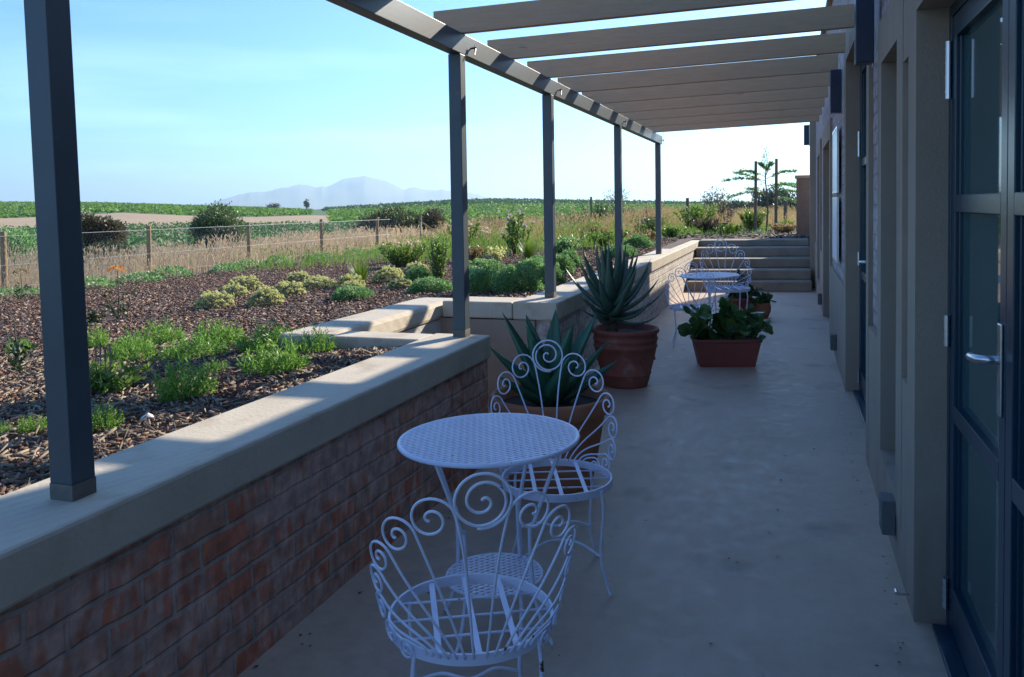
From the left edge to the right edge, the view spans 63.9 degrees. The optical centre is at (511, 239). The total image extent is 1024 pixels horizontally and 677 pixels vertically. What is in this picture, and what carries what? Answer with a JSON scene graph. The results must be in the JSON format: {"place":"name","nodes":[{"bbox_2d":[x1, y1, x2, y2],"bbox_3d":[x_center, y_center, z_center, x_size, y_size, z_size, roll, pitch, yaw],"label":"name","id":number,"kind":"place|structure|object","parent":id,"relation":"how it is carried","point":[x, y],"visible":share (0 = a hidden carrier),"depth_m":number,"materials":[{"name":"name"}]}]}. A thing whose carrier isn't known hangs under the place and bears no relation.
{"place":"outdoors","nodes":[
{"label":"outdoors","id":0,"kind":"place"},
{"bbox_2d":[0,216,527,297],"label":"dry grass","id":1,"kind":"structure","parent":0,"point":[273,246],"depth_m":20.24,"materials":[{"name":"beige plant"}]},
{"bbox_2d":[202,175,488,208],"bbox_3d":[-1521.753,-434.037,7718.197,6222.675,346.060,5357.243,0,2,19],"label":"mountains","id":2,"kind":"structure","parent":0,"point":[364,190],"depth_m":7068.77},
{"bbox_2d":[0,229,809,494],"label":"garden ground","id":3,"kind":"structure","parent":0,"point":[675,243],"depth_m":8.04,"materials":[{"name":"brown wood"}]},
{"bbox_2d":[0,286,39,296],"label":"edging plant","id":4,"kind":"object","parent":3,"relation":"on","point":[8,290],"visible":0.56,"depth_m":13.15,"materials":[{"name":"green plant"}]},
{"bbox_2d":[7,319,39,370],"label":"sparse plant","id":5,"kind":"object","parent":3,"relation":"on","point":[17,350],"visible":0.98,"depth_m":4.97,"materials":[{"name":"green plant"}]},
{"bbox_2d":[16,412,46,434],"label":"shrub","id":6,"kind":"object","parent":3,"relation":"on","point":[24,425],"visible":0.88,"depth_m":3.33,"materials":[{"name":"green plant"}]},
{"bbox_2d":[87,323,111,348],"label":"shrub","id":7,"kind":"object","parent":3,"relation":"on","point":[97,337],"visible":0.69,"depth_m":5.93,"materials":[{"name":"green plant"}]},
{"bbox_2d":[85,275,120,288],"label":"edging plant","id":8,"kind":"object","parent":3,"relation":"on","point":[106,281],"visible":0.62,"depth_m":14.13,"materials":[{"name":"green plant"}]},
{"bbox_2d":[41,343,165,395],"bbox_3d":[-2.029,0.651,4.149,0.606,0.263,0.647,0,2,19],"label":"leafy shrub","id":9,"kind":"object","parent":3,"relation":"on","point":[101,379],"visible":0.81,"depth_m":4.10,"materials":[{"name":"green plant"}]},
{"bbox_2d":[92,398,124,432],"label":"shrub","id":10,"kind":"object","parent":3,"relation":"on","point":[114,416],"visible":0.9,"depth_m":3.33,"materials":[{"name":"green plant"}]},
{"bbox_2d":[102,265,135,319],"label":"flowering plant","id":11,"kind":"object","parent":3,"relation":"on","point":[118,301],"visible":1,"depth_m":7.95,"materials":[{"name":"green plant"}]},
{"bbox_2d":[102,334,158,362],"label":"shrub","id":12,"kind":"object","parent":3,"relation":"on","point":[123,353],"visible":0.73,"depth_m":5.05,"materials":[{"name":"green plant"}]},
{"bbox_2d":[111,325,154,351],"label":"shrub","id":13,"kind":"object","parent":3,"relation":"on","point":[133,337],"visible":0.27,"depth_m":5.46,"materials":[{"name":"green plant"}]},
{"bbox_2d":[115,270,164,283],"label":"edging plant","id":14,"kind":"object","parent":3,"relation":"on","point":[142,274],"visible":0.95,"depth_m":15.16,"materials":[{"name":"green plant"}]},
{"bbox_2d":[136,315,187,344],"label":"shrub","id":15,"kind":"object","parent":3,"relation":"on","point":[159,336],"visible":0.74,"depth_m":5.92,"materials":[{"name":"green plant"}]},
{"bbox_2d":[147,265,195,279],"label":"edging plant","id":16,"kind":"object","parent":3,"relation":"on","point":[166,270],"visible":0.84,"depth_m":16.38,"materials":[{"name":"green plant"}]},
{"bbox_2d":[149,346,220,405],"bbox_3d":[-1.526,0.628,3.821,0.322,0.249,0.323,-3,3,-37],"label":"shrub","id":17,"kind":"object","parent":3,"relation":"on","point":[171,388],"visible":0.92,"depth_m":3.77,"materials":[{"name":"green plant"}]},
{"bbox_2d":[154,330,231,361],"bbox_3d":[-1.967,0.649,5.035,0.450,0.205,0.453,0,2,19],"label":"shrub","id":18,"kind":"object","parent":3,"relation":"on","point":[211,349],"visible":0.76,"depth_m":5.01,"materials":[{"name":"green plant"}]},
{"bbox_2d":[0,333,400,495],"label":"fine mulch","id":19,"kind":"object","parent":3,"relation":"on","point":[27,473],"visible":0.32,"depth_m":3.69,"materials":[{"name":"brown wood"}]},
{"bbox_2d":[192,290,234,309],"bbox_3d":[-3.163,0.641,8.716,0.443,0.225,0.439,-3,3,-38],"label":"flowering mound","id":20,"kind":"object","parent":3,"relation":"on","point":[207,297],"visible":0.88,"depth_m":8.64,"materials":[{"name":"yellow plant"}]},
{"bbox_2d":[191,314,243,345],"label":"shrub","id":21,"kind":"object","parent":3,"relation":"on","point":[222,334],"visible":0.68,"depth_m":5.58,"materials":[{"name":"green plant"}]},
{"bbox_2d":[0,215,439,294],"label":"wire fence","id":22,"kind":"object","parent":3,"relation":"on","point":[3,253],"visible":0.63,"depth_m":18.34,"materials":[{"name":"grey metal"}]},
{"bbox_2d":[204,261,243,273],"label":"edging plant","id":23,"kind":"object","parent":3,"relation":"on","point":[219,266],"visible":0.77,"depth_m":17.26,"materials":[{"name":"green plant"}]},
{"bbox_2d":[220,282,248,297],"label":"flowering mound","id":24,"kind":"object","parent":3,"relation":"on","point":[235,288],"visible":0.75,"depth_m":9.97,"materials":[{"name":"yellow plant"}]},
{"bbox_2d":[228,274,265,289],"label":"flowering mound","id":25,"kind":"object","parent":3,"relation":"on","point":[252,282],"visible":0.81,"depth_m":11.16,"materials":[{"name":"yellow plant"}]},
{"bbox_2d":[246,285,284,306],"bbox_3d":[-2.581,0.593,8.601,0.402,0.248,0.403,-1,2,-4],"label":"flowering mound","id":26,"kind":"object","parent":3,"relation":"on","point":[266,295],"visible":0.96,"depth_m":8.52,"materials":[{"name":"yellow plant"}]},
{"bbox_2d":[233,317,301,352],"bbox_3d":[-1.553,0.603,5.220,0.515,0.235,0.517,-1,2,6],"label":"shrub","id":27,"kind":"object","parent":3,"relation":"on","point":[241,347],"visible":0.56,"depth_m":5.16,"materials":[{"name":"green plant"}]},
{"bbox_2d":[237,332,311,376],"bbox_3d":[-1.261,0.605,4.334,0.390,0.242,0.389,1,3,37],"label":"shrub","id":28,"kind":"object","parent":3,"relation":"on","point":[290,361],"visible":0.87,"depth_m":4.29,"materials":[{"name":"green plant"}]},
{"bbox_2d":[273,280,305,297],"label":"flowering mound","id":29,"kind":"object","parent":3,"relation":"on","point":[284,287],"visible":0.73,"depth_m":9.52,"materials":[{"name":"yellow plant"}]},
{"bbox_2d":[293,322,336,353],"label":"shrub","id":30,"kind":"object","parent":3,"relation":"on","point":[317,345],"visible":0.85,"depth_m":4.95,"materials":[{"name":"green plant"}]},
{"bbox_2d":[300,274,336,290],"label":"flowering mound","id":31,"kind":"object","parent":3,"relation":"on","point":[317,280],"visible":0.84,"depth_m":10.29,"materials":[{"name":"yellow plant"}]},
{"bbox_2d":[329,285,375,301],"bbox_3d":[-1.685,0.565,8.660,0.449,0.177,0.486,-3,3,-34],"label":"ground cover mound","id":32,"kind":"object","parent":3,"relation":"on","point":[346,291],"visible":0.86,"depth_m":8.58,"materials":[{"name":"green plant"}]},
{"bbox_2d":[348,259,371,282],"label":"grass tuft","id":33,"kind":"object","parent":3,"relation":"on","point":[359,270],"visible":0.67,"depth_m":10.47,"materials":[{"name":"green plant"}]},
{"bbox_2d":[370,265,404,283],"bbox_3d":[-1.617,0.457,10.820,0.474,0.261,0.473,1,3,42],"label":"flowering mound","id":34,"kind":"object","parent":3,"relation":"on","point":[382,275],"visible":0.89,"depth_m":10.73,"materials":[{"name":"yellow plant"}]},
{"bbox_2d":[375,242,429,266],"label":"upright shrub","id":35,"kind":"object","parent":3,"relation":"on","point":[401,257],"visible":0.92,"depth_m":13.99,"materials":[{"name":"green plant"}]},
{"bbox_2d":[278,296,535,397],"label":"planter bay wall","id":36,"kind":"structure","parent":3,"relation":"on","point":[402,323],"depth_m":6.53,"materials":[{"name":"paint"}]},
{"bbox_2d":[403,264,431,281],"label":"ground cover mound","id":37,"kind":"object","parent":3,"relation":"on","point":[418,272],"visible":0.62,"depth_m":10.29,"materials":[{"name":"green plant"}]},
{"bbox_2d":[405,276,452,294],"bbox_3d":[-0.866,0.492,8.965,0.583,0.206,0.604,0,3,30],"label":"ground cover mound","id":38,"kind":"object","parent":3,"relation":"on","point":[427,283],"visible":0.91,"depth_m":8.85,"materials":[{"name":"green plant"}]},
{"bbox_2d":[424,235,449,278],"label":"upright shrub","id":39,"kind":"object","parent":3,"relation":"on","point":[438,258],"visible":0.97,"depth_m":10.30,"materials":[{"name":"green plant"}]},
{"bbox_2d":[469,267,505,293],"bbox_3d":[-0.320,0.425,8.580,0.597,0.295,0.551,-1,2,-5],"label":"ground cover mound","id":40,"kind":"object","parent":3,"relation":"on","point":[481,280],"visible":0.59,"depth_m":8.44,"materials":[{"name":"green plant"}]},
{"bbox_2d":[469,257,506,271],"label":"ground cover mound","id":41,"kind":"object","parent":3,"relation":"on","point":[479,263],"visible":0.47,"depth_m":11.12,"materials":[{"name":"green plant"}]},
{"bbox_2d":[491,261,544,294],"bbox_3d":[0.069,0.385,8.405,0.604,0.348,0.583,-1,2,1],"label":"ground cover mound","id":42,"kind":"object","parent":3,"relation":"on","point":[518,275],"visible":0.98,"depth_m":8.25,"materials":[{"name":"green plant"}]},
{"bbox_2d":[503,209,534,254],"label":"upright shrub","id":43,"kind":"object","parent":3,"relation":"on","point":[514,227],"visible":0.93,"depth_m":15.28,"materials":[{"name":"green plant"}]},
{"bbox_2d":[519,240,537,259],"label":"grass tuft","id":44,"kind":"object","parent":3,"relation":"on","point":[529,252],"visible":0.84,"depth_m":13.02,"materials":[{"name":"green plant"}]},
{"bbox_2d":[535,262,567,284],"bbox_3d":[0.395,0.371,8.974,0.397,0.283,0.430,0,3,24],"label":"ground cover mound","id":45,"kind":"object","parent":3,"relation":"on","point":[560,275],"visible":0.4,"depth_m":8.89,"materials":[{"name":"green plant"}]},
{"bbox_2d":[542,234,586,254],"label":"wild shrub","id":46,"kind":"object","parent":3,"relation":"on","point":[563,243],"visible":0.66,"depth_m":13.76,"materials":[{"name":"green plant"}]},
{"bbox_2d":[556,253,575,273],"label":"ground cover mound","id":47,"kind":"object","parent":3,"relation":"on","point":[566,262],"visible":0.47,"depth_m":9.98,"materials":[{"name":"green plant"}]},
{"bbox_2d":[576,202,626,224],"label":"upright shrub","id":48,"kind":"object","parent":3,"relation":"on","point":[601,210],"visible":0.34,"depth_m":30.40,"materials":[{"name":"green plant"}]},
{"bbox_2d":[587,230,630,246],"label":"wild shrub","id":49,"kind":"object","parent":3,"relation":"on","point":[609,238],"visible":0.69,"depth_m":15.77,"materials":[{"name":"green plant"}]},
{"bbox_2d":[623,233,655,249],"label":"ground cover mound","id":50,"kind":"object","parent":3,"relation":"on","point":[639,241],"visible":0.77,"depth_m":14.14,"materials":[{"name":"green plant"}]},
{"bbox_2d":[654,224,688,238],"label":"upright shrub","id":51,"kind":"object","parent":3,"relation":"on","point":[670,230],"visible":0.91,"depth_m":18.32,"materials":[{"name":"green plant"}]},
{"bbox_2d":[672,202,717,228],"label":"upright shrub","id":52,"kind":"object","parent":3,"relation":"on","point":[694,213],"visible":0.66,"depth_m":23.44,"materials":[{"name":"green plant"}]},
{"bbox_2d":[690,217,730,231],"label":"wild shrub","id":53,"kind":"object","parent":3,"relation":"on","point":[708,225],"visible":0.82,"depth_m":20.42,"materials":[{"name":"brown plant"}]},
{"bbox_2d":[703,201,737,222],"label":"upright shrub","id":54,"kind":"object","parent":3,"relation":"on","point":[723,209],"visible":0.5,"depth_m":26.14,"materials":[{"name":"green plant"}]},
{"bbox_2d":[654,223,809,239],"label":"soil clods","id":55,"kind":"object","parent":3,"relation":"on","point":[772,233],"visible":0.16,"depth_m":18.15,"materials":[{"name":"brown soil"}]},
{"bbox_2d":[737,206,771,229],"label":"upright shrub","id":56,"kind":"object","parent":3,"relation":"on","point":[748,221],"visible":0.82,"depth_m":21.41,"materials":[{"name":"green plant"}]},
{"bbox_2d":[721,145,797,230],"bbox_3d":[6.386,-1.302,20.888,2.069,2.210,0.956,0,2,19],"label":"sapling tree","id":57,"kind":"object","parent":3,"relation":"on","point":[765,167],"visible":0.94,"depth_m":20.89,"materials":[{"name":"green plant"}]},
{"bbox_2d":[774,159,777,230],"bbox_3d":[6.635,-1.111,20.635,0.095,1.841,0.078,0,2,19],"label":"tree stake","id":58,"kind":"object","parent":3,"relation":"on","point":[776,195],"visible":0.79,"depth_m":20.60,"materials":[{"name":"brown wood"}]},
{"bbox_2d":[795,175,809,244],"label":"garden wall","id":59,"kind":"structure","parent":3,"relation":"on","point":[803,204],"depth_m":17.89,"materials":[{"name":"paint"}]},
{"bbox_2d":[0,205,814,287],"bbox_3d":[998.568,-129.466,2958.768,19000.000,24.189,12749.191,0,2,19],"label":"farmland","id":60,"kind":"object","parent":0,"point":[165,218],"visible":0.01,"depth_m":119.76,"materials":[{"name":"green plant"}]},
{"bbox_2d":[0,223,37,268],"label":"wild bush","id":61,"kind":"object","parent":60,"relation":"on","point":[11,236],"visible":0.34,"depth_m":20.16,"materials":[{"name":"green plant"}]},
{"bbox_2d":[81,209,128,249],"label":"wild bush","id":62,"kind":"object","parent":60,"relation":"on","point":[95,224],"visible":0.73,"depth_m":26.40,"materials":[{"name":"green plant"}]},
{"bbox_2d":[83,239,138,268],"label":"wild bush","id":63,"kind":"object","parent":60,"relation":"on","point":[106,245],"visible":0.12,"depth_m":21.28,"materials":[{"name":"green plant"}]},
{"bbox_2d":[0,200,313,217],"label":"vineyard","id":64,"kind":"object","parent":60,"relation":"on","point":[11,208],"visible":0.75,"depth_m":179.26,"materials":[{"name":"green plant"}]},
{"bbox_2d":[0,220,360,248],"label":"vineyard","id":65,"kind":"object","parent":60,"relation":"on","point":[164,236],"visible":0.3,"depth_m":68.96,"materials":[{"name":"green plant"}]},
{"bbox_2d":[189,224,244,251],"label":"wild bush","id":66,"kind":"object","parent":60,"relation":"on","point":[224,230],"visible":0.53,"depth_m":28.91,"materials":[{"name":"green plant"}]},
{"bbox_2d":[186,199,251,245],"bbox_3d":[-11.596,-0.573,32.181,2.393,2.072,2.820,-2,3,-26],"label":"wild bush","id":67,"kind":"object","parent":60,"relation":"on","point":[214,218],"visible":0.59,"depth_m":31.56,"materials":[{"name":"green plant"}]},
{"bbox_2d":[347,205,431,235],"bbox_3d":[-5.317,-0.645,35.555,3.951,2.025,3.761,0,2,19],"label":"wild bush","id":68,"kind":"object","parent":60,"relation":"on","point":[396,221],"visible":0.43,"depth_m":34.84,"materials":[{"name":"green plant"}]},
{"bbox_2d":[414,206,446,235],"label":"wild bush","id":69,"kind":"object","parent":60,"relation":"on","point":[432,218],"visible":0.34,"depth_m":36.55,"materials":[{"name":"green plant"}]},
{"bbox_2d":[326,202,719,222],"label":"vineyard","id":70,"kind":"object","parent":60,"relation":"on","point":[532,208],"visible":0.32,"depth_m":168.09,"materials":[{"name":"green plant"}]},
{"bbox_2d":[321,197,752,210],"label":"vineyard","id":71,"kind":"object","parent":60,"relation":"on","point":[471,201],"visible":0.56,"depth_m":287.21,"materials":[{"name":"green plant"}]},
{"bbox_2d":[700,185,732,207],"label":"distant tree","id":72,"kind":"object","parent":60,"relation":"on","point":[707,201],"visible":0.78,"depth_m":96.71,"materials":[{"name":"green plant"}]},
{"bbox_2d":[750,183,793,210],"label":"distant tree","id":73,"kind":"object","parent":60,"relation":"on","point":[762,203],"visible":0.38,"depth_m":86.90,"materials":[{"name":"green plant"}]},
{"bbox_2d":[0,0,825,204],"label":"sky","id":74,"kind":"structure","parent":0,"point":[183,102],"materials":[{"name":"blue"}]},
{"bbox_2d":[233,212,704,271],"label":"green grass","id":75,"kind":"structure","parent":0,"point":[495,242],"depth_m":17.14,"materials":[{"name":"green plant"}]},
{"bbox_2d":[401,204,725,247],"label":"russet grass","id":76,"kind":"structure","parent":0,"point":[607,221],"depth_m":22.89,"materials":[{"name":"plant"}]},
{"bbox_2d":[237,288,947,676],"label":"terrace floor","id":77,"kind":"structure","parent":0,"point":[699,492],"depth_m":3.64,"materials":[{"name":"grey concrete"}]},
{"bbox_2d":[0,333,490,676],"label":"brick wall","id":78,"kind":"structure","parent":77,"relation":"on","point":[235,542],"depth_m":2.72,"materials":[{"name":"brown brick"}]},
{"bbox_2d":[369,472,576,676],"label":"fan back chair","id":79,"kind":"object","parent":77,"relation":"on","point":[438,654],"visible":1,"depth_m":2.08,"materials":[{"name":"white metal"}]},
{"bbox_2d":[397,413,579,652],"bbox_3d":[-0.071,1.069,3.002,0.664,0.716,0.664,-2,2,-2],"label":"cafe table","id":80,"kind":"object","parent":77,"relation":"on","point":[422,434],"visible":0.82,"depth_m":2.94,"materials":[{"name":"white metal"}]},
{"bbox_2d":[489,383,611,493],"bbox_3d":[0.216,1.109,4.606,0.684,0.500,0.684,0,2,19],"label":"plant pot","id":81,"kind":"object","parent":77,"relation":"on","point":[587,399],"visible":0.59,"depth_m":4.38,"materials":[{"name":"orange ceramic"}]},
{"bbox_2d":[488,310,616,405],"bbox_3d":[0.233,0.678,4.612,0.670,0.532,0.804,0,2,19],"label":"agave","id":82,"kind":"object","parent":81,"relation":"on","point":[570,384],"visible":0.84,"depth_m":4.52,"materials":[{"name":"green plant"}]},
{"bbox_2d":[490,340,617,598],"bbox_3d":[0.182,0.935,3.476,0.543,0.934,0.602,-1,2,-2],"label":"fan back chair","id":83,"kind":"object","parent":77,"relation":"on","point":[562,497],"visible":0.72,"depth_m":3.53,"materials":[{"name":"white metal"}]},
{"bbox_2d":[513,240,699,375],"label":"brick wall","id":84,"kind":"structure","parent":77,"relation":"on","point":[567,303],"depth_m":7.91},
{"bbox_2d":[24,0,853,501],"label":"pergola","id":85,"kind":"object","parent":84,"relation":"on","point":[650,100],"visible":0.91,"depth_m":4.97,"materials":[{"name":"grey paint"}]},
{"bbox_2d":[592,324,659,388],"bbox_3d":[0.976,0.998,7.059,0.581,0.496,0.581,0,2,19],"label":"plant pot","id":86,"kind":"object","parent":77,"relation":"on","point":[631,350],"visible":0.91,"depth_m":6.86,"materials":[{"name":"ceramic"}]},
{"bbox_2d":[566,243,662,331],"bbox_3d":[0.893,0.420,6.967,0.731,0.804,0.761,-2,2,-17],"label":"aloe","id":87,"kind":"object","parent":86,"relation":"on","point":[614,294],"visible":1,"depth_m":6.88,"materials":[{"name":"green plant"}]},
{"bbox_2d":[665,262,716,347],"bbox_3d":[1.931,0.686,8.876,0.543,0.934,0.602,0,2,11],"label":"fan back chair","id":88,"kind":"object","parent":77,"relation":"on","point":[676,307],"visible":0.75,"depth_m":8.73,"materials":[{"name":"white metal"}]},
{"bbox_2d":[679,272,738,334],"bbox_3d":[2.301,0.763,9.553,0.678,0.716,0.678,-3,3,-21],"label":"cafe table","id":89,"kind":"object","parent":77,"relation":"on","point":[720,275],"visible":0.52,"depth_m":9.47,"materials":[{"name":"white metal"}]},
{"bbox_2d":[700,239,751,315],"bbox_3d":[2.676,0.543,10.247,0.630,1.084,0.699,-1,2,3],"label":"fan back chair","id":90,"kind":"object","parent":77,"relation":"on","point":[741,288],"visible":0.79,"depth_m":10.36,"materials":[{"name":"white metal"}]},
{"bbox_2d":[690,335,762,366],"bbox_3d":[2.039,1.065,7.834,0.630,0.265,0.270,-1,2,4],"label":"trough planter","id":91,"kind":"object","parent":77,"relation":"on","point":[721,352],"visible":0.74,"depth_m":7.72,"materials":[{"name":"ceramic"}]},
{"bbox_2d":[677,293,773,340],"bbox_3d":[2.008,0.742,7.806,0.888,0.472,0.486,-1,2,4],"label":"kalanchoe","id":92,"kind":"object","parent":91,"relation":"on","point":[730,319],"visible":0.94,"depth_m":7.76,"materials":[{"name":"green plant"}]},
{"bbox_2d":[727,297,752,311],"bbox_3d":[3.019,0.911,10.908,0.344,0.290,0.344,0,2,19],"label":"plant pot","id":93,"kind":"object","parent":77,"relation":"on","point":[743,303],"visible":0.35,"depth_m":10.76,"materials":[{"name":"red ceramic"}]},
{"bbox_2d":[723,269,762,300],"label":"leafy pot plant","id":94,"kind":"object","parent":93,"relation":"in","point":[753,292],"visible":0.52,"depth_m":10.84,"materials":[{"name":"green plant"}]},
{"bbox_2d":[686,238,811,291],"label":"garden steps","id":95,"kind":"structure","parent":77,"relation":"on","point":[779,264],"depth_m":15.18,"materials":[{"name":"concrete"}]},
{"bbox_2d":[810,0,1023,676],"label":"terrace building","id":96,"kind":"structure","parent":77,"relation":"on","point":[919,286],"depth_m":2.93,"materials":[{"name":"paint"}]},
{"bbox_2d":[832,126,838,193],"bbox_3d":[3.109,-0.753,7.896,0.018,0.610,0.840,0,2,19],"label":"window","id":97,"kind":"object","parent":96,"relation":"attached to","point":[835,161],"visible":1,"depth_m":7.79,"materials":[{"name":"white glass"}]},
{"bbox_2d":[832,197,838,262],"bbox_3d":[3.119,-0.106,7.922,0.018,0.605,0.840,0,2,19],"label":"window","id":98,"kind":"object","parent":96,"relation":"attached to","point":[835,228],"visible":1,"depth_m":7.81,"materials":[{"name":"white glass"}]},
{"bbox_2d":[830,67,842,114],"bbox_3d":[2.749,-1.255,6.959,0.100,0.380,0.130,0,2,19],"label":"wall lamp","id":99,"kind":"object","parent":96,"relation":"attached to","point":[836,91],"visible":1,"depth_m":6.91,"materials":[{"name":"metal"}]},
{"bbox_2d":[853,66,865,428],"bbox_3d":[2.500,-0.059,5.715,0.110,2.669,1.879,0,2,19],"label":"glazed door","id":100,"kind":"structure","parent":96,"relation":"in","point":[860,401],"depth_m":6.52,"materials":[{"name":"blue paint"}]},
{"bbox_2d":[854,0,876,66],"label":"wall lamp","id":101,"kind":"object","parent":96,"relation":"attached to","point":[865,32],"visible":1,"depth_m":4.28,"materials":[{"name":"metal"}]},
{"bbox_2d":[879,492,895,535],"bbox_3d":[1.635,1.194,3.581,0.056,0.150,0.120,0,2,19],"label":"step light","id":102,"kind":"object","parent":96,"relation":"attached to","point":[887,515],"visible":1,"depth_m":3.53,"materials":[{"name":"paint"}]},
{"bbox_2d":[932,0,968,676],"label":"door frame","id":103,"kind":"structure","parent":96,"relation":"in","point":[954,664],"depth_m":2.89,"materials":[{"name":"blue paint"}]},
{"bbox_2d":[638,221,769,236],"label":"green grass","id":104,"kind":"structure","parent":0,"point":[763,228],"depth_m":19.86,"materials":[{"name":"green plant"}]},
{"bbox_2d":[672,204,795,229],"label":"russet grass","id":105,"kind":"structure","parent":0,"point":[790,216],"depth_m":26.32,"materials":[{"name":"plant"}]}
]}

